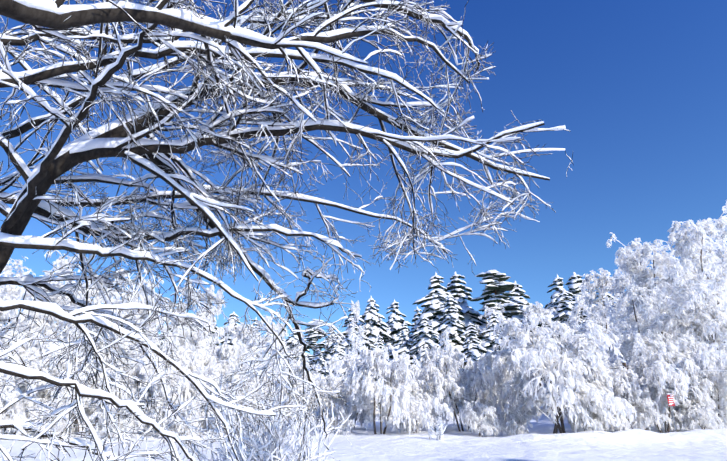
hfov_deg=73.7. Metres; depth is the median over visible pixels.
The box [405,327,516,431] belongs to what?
frosted shrub tree
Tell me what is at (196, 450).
snowy shrub
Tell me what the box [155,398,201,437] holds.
frosted shrub tree
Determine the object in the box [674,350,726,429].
frosted shrub tree
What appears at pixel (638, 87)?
sky
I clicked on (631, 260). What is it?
frosted birch
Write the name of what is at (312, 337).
pine
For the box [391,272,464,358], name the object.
spruce
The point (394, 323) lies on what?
spruce
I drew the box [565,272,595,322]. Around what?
spruce
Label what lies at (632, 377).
frosted shrub tree
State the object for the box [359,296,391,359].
spruce
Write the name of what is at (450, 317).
spruce
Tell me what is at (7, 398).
frosted shrub tree
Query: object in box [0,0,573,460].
old tree
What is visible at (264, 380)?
frosted shrub tree
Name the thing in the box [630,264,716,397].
frosted birch
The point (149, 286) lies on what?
frosted birch
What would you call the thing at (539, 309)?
frosted birch
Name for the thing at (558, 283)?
spruce
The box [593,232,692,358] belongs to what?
frosted birch
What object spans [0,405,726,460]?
snow ground
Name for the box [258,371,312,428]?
frosted shrub tree
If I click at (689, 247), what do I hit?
frosted birch
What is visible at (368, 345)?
spruce
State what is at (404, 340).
spruce
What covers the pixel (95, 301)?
frosted birch
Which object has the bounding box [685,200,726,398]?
frosted birch
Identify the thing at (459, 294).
spruce
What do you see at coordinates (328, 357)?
spruce
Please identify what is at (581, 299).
frosted birch
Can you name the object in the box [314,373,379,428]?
frosted shrub tree
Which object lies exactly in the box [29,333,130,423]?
frosted shrub tree
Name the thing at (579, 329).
frosted birch
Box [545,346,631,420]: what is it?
frosted shrub tree
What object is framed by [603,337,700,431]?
frosted shrub tree
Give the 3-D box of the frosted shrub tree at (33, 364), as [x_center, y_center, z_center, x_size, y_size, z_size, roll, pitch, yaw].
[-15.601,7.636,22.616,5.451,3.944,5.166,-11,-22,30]
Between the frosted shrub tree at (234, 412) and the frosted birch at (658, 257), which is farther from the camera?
the frosted birch at (658, 257)
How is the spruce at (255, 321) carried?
on the snow ground
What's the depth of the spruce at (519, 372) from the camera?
52.38 m
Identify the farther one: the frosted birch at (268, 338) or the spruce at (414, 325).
the spruce at (414, 325)
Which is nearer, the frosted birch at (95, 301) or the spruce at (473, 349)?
the frosted birch at (95, 301)
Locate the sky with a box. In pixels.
[0,0,726,371]
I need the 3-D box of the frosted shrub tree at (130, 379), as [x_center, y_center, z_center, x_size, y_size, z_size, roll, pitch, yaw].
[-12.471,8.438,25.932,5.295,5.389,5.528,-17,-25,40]
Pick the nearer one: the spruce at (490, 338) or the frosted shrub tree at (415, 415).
the frosted shrub tree at (415, 415)
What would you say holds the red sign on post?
on the snow ground
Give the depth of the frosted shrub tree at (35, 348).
24.69 m
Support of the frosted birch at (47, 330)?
on the snow ground
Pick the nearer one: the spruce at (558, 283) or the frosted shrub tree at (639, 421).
the frosted shrub tree at (639, 421)
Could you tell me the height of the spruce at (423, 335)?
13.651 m
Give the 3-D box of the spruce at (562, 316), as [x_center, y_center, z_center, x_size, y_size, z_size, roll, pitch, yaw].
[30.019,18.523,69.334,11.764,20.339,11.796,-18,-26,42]
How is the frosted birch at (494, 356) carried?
on the snow ground
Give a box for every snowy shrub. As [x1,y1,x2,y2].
[182,401,287,460]
[192,350,341,460]
[248,406,351,460]
[308,410,322,435]
[423,411,446,439]
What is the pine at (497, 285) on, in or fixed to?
on the snow ground
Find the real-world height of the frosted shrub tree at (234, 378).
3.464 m
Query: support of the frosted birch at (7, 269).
on the snow ground
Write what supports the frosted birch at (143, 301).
on the snow ground
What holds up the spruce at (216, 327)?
on the snow ground
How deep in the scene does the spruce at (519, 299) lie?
92.60 m
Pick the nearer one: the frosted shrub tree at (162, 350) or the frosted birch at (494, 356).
the frosted shrub tree at (162, 350)
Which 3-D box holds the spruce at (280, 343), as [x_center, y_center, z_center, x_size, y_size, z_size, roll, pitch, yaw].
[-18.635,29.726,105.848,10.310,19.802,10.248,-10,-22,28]
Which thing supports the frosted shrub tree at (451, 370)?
on the snow ground
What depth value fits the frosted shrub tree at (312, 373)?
32.14 m
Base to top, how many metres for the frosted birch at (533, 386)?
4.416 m
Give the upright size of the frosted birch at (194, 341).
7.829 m
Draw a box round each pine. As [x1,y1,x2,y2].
[303,319,329,365]
[471,270,522,339]
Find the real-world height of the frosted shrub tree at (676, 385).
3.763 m
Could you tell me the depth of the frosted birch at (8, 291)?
26.80 m
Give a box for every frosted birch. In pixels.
[0,250,115,343]
[0,255,121,360]
[0,256,63,337]
[0,269,36,351]
[55,280,136,426]
[64,260,150,354]
[100,275,189,354]
[118,295,176,377]
[153,282,212,353]
[172,308,219,358]
[178,285,238,356]
[218,322,269,375]
[232,309,286,386]
[254,322,299,380]
[341,300,364,383]
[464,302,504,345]
[491,354,513,392]
[510,363,546,409]
[523,301,568,350]
[563,283,634,372]
[567,268,643,358]
[567,324,612,363]
[586,278,701,376]
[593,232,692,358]
[601,244,721,389]
[606,240,698,364]
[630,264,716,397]
[650,276,726,366]
[652,218,726,357]
[656,233,726,342]
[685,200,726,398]
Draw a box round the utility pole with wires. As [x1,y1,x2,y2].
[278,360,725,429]
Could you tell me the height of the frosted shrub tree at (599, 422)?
1.918 m
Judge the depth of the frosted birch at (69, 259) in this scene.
36.31 m
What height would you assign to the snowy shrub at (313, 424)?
1.326 m
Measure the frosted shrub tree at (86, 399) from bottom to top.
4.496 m
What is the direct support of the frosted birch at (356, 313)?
on the snow ground
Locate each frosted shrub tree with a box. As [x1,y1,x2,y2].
[0,331,29,383]
[0,335,118,422]
[0,350,92,434]
[0,390,34,434]
[24,395,79,438]
[26,352,144,434]
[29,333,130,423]
[80,391,144,438]
[82,344,184,431]
[93,332,193,425]
[98,357,223,431]
[150,348,262,427]
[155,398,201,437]
[170,342,247,421]
[193,366,276,429]
[220,392,270,435]
[240,361,284,400]
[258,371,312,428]
[274,358,335,403]
[279,376,333,426]
[290,379,360,424]
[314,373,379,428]
[320,399,354,434]
[324,344,453,434]
[377,359,473,426]
[391,401,436,432]
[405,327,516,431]
[457,400,510,436]
[463,362,541,424]
[470,313,636,433]
[498,396,532,435]
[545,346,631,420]
[563,352,683,431]
[563,402,620,431]
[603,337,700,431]
[608,357,713,432]
[608,390,666,431]
[623,333,726,429]
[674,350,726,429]
[678,393,726,429]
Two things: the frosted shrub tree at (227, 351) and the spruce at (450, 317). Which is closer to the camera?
the frosted shrub tree at (227, 351)
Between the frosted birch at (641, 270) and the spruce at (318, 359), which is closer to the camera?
the frosted birch at (641, 270)
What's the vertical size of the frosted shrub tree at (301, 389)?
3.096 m
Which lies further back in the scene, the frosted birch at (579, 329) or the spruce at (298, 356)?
the spruce at (298, 356)
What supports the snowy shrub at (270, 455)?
on the snow ground
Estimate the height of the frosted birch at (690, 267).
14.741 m
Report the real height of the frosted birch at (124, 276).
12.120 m
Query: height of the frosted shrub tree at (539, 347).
5.845 m
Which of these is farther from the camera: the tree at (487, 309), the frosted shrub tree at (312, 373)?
the tree at (487, 309)
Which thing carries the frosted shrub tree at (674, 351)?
on the snow ground
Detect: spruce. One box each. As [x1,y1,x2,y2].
[55,320,81,341]
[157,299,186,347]
[198,306,220,349]
[217,311,254,361]
[247,317,261,362]
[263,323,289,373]
[285,327,311,366]
[289,343,310,375]
[308,349,328,381]
[320,325,335,375]
[325,333,347,397]
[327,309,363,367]
[348,329,375,374]
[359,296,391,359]
[369,334,388,408]
[383,299,412,358]
[389,321,416,369]
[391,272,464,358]
[408,307,421,353]
[409,315,441,387]
[436,292,465,367]
[445,271,488,341]
[458,322,492,407]
[479,310,505,369]
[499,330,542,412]
[503,281,540,329]
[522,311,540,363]
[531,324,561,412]
[538,275,583,327]
[552,289,581,339]
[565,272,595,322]
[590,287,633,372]
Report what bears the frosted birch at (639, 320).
on the snow ground
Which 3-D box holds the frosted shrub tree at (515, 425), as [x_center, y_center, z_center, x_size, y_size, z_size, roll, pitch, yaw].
[6.971,8.769,22.571,1.980,1.991,2.067,9,-21,-25]
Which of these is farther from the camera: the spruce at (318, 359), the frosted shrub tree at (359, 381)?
the spruce at (318, 359)
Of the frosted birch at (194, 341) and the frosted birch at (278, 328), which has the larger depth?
the frosted birch at (278, 328)
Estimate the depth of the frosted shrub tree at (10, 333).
26.12 m
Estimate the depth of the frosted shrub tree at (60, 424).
20.55 m
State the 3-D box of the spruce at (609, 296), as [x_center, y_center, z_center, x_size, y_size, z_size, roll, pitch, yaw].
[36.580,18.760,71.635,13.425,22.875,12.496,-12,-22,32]
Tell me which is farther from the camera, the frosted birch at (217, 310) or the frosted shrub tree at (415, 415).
the frosted birch at (217, 310)
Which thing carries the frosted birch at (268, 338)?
on the snow ground
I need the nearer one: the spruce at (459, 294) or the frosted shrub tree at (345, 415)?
the frosted shrub tree at (345, 415)
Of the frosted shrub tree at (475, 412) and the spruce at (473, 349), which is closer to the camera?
the frosted shrub tree at (475, 412)
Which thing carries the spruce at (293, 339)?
on the snow ground
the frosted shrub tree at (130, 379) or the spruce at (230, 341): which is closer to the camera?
the frosted shrub tree at (130, 379)
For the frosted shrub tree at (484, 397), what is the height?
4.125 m
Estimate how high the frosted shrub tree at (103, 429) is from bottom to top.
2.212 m
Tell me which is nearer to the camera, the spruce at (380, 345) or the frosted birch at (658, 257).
the frosted birch at (658, 257)
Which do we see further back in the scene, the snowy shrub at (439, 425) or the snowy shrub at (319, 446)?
the snowy shrub at (439, 425)
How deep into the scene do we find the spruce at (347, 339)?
92.04 m
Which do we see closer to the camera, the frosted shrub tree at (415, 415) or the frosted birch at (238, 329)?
the frosted shrub tree at (415, 415)
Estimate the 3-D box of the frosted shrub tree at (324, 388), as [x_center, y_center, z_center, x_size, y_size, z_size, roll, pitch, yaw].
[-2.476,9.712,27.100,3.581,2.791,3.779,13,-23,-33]
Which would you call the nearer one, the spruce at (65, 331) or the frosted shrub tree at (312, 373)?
the frosted shrub tree at (312, 373)
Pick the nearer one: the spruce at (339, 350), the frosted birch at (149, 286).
the frosted birch at (149, 286)
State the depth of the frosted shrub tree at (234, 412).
22.90 m
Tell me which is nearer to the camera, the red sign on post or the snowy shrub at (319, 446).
the snowy shrub at (319, 446)
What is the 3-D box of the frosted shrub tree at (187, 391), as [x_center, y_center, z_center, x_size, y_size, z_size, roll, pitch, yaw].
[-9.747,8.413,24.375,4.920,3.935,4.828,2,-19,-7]
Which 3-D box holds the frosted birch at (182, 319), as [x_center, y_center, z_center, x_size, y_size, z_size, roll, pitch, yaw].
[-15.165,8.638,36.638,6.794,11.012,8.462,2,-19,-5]
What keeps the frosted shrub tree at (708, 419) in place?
on the snow ground
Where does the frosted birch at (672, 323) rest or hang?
on the snow ground
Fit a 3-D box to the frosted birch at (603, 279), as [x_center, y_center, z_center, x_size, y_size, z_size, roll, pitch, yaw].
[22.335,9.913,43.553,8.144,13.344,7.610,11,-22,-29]
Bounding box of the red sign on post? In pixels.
[666,393,676,431]

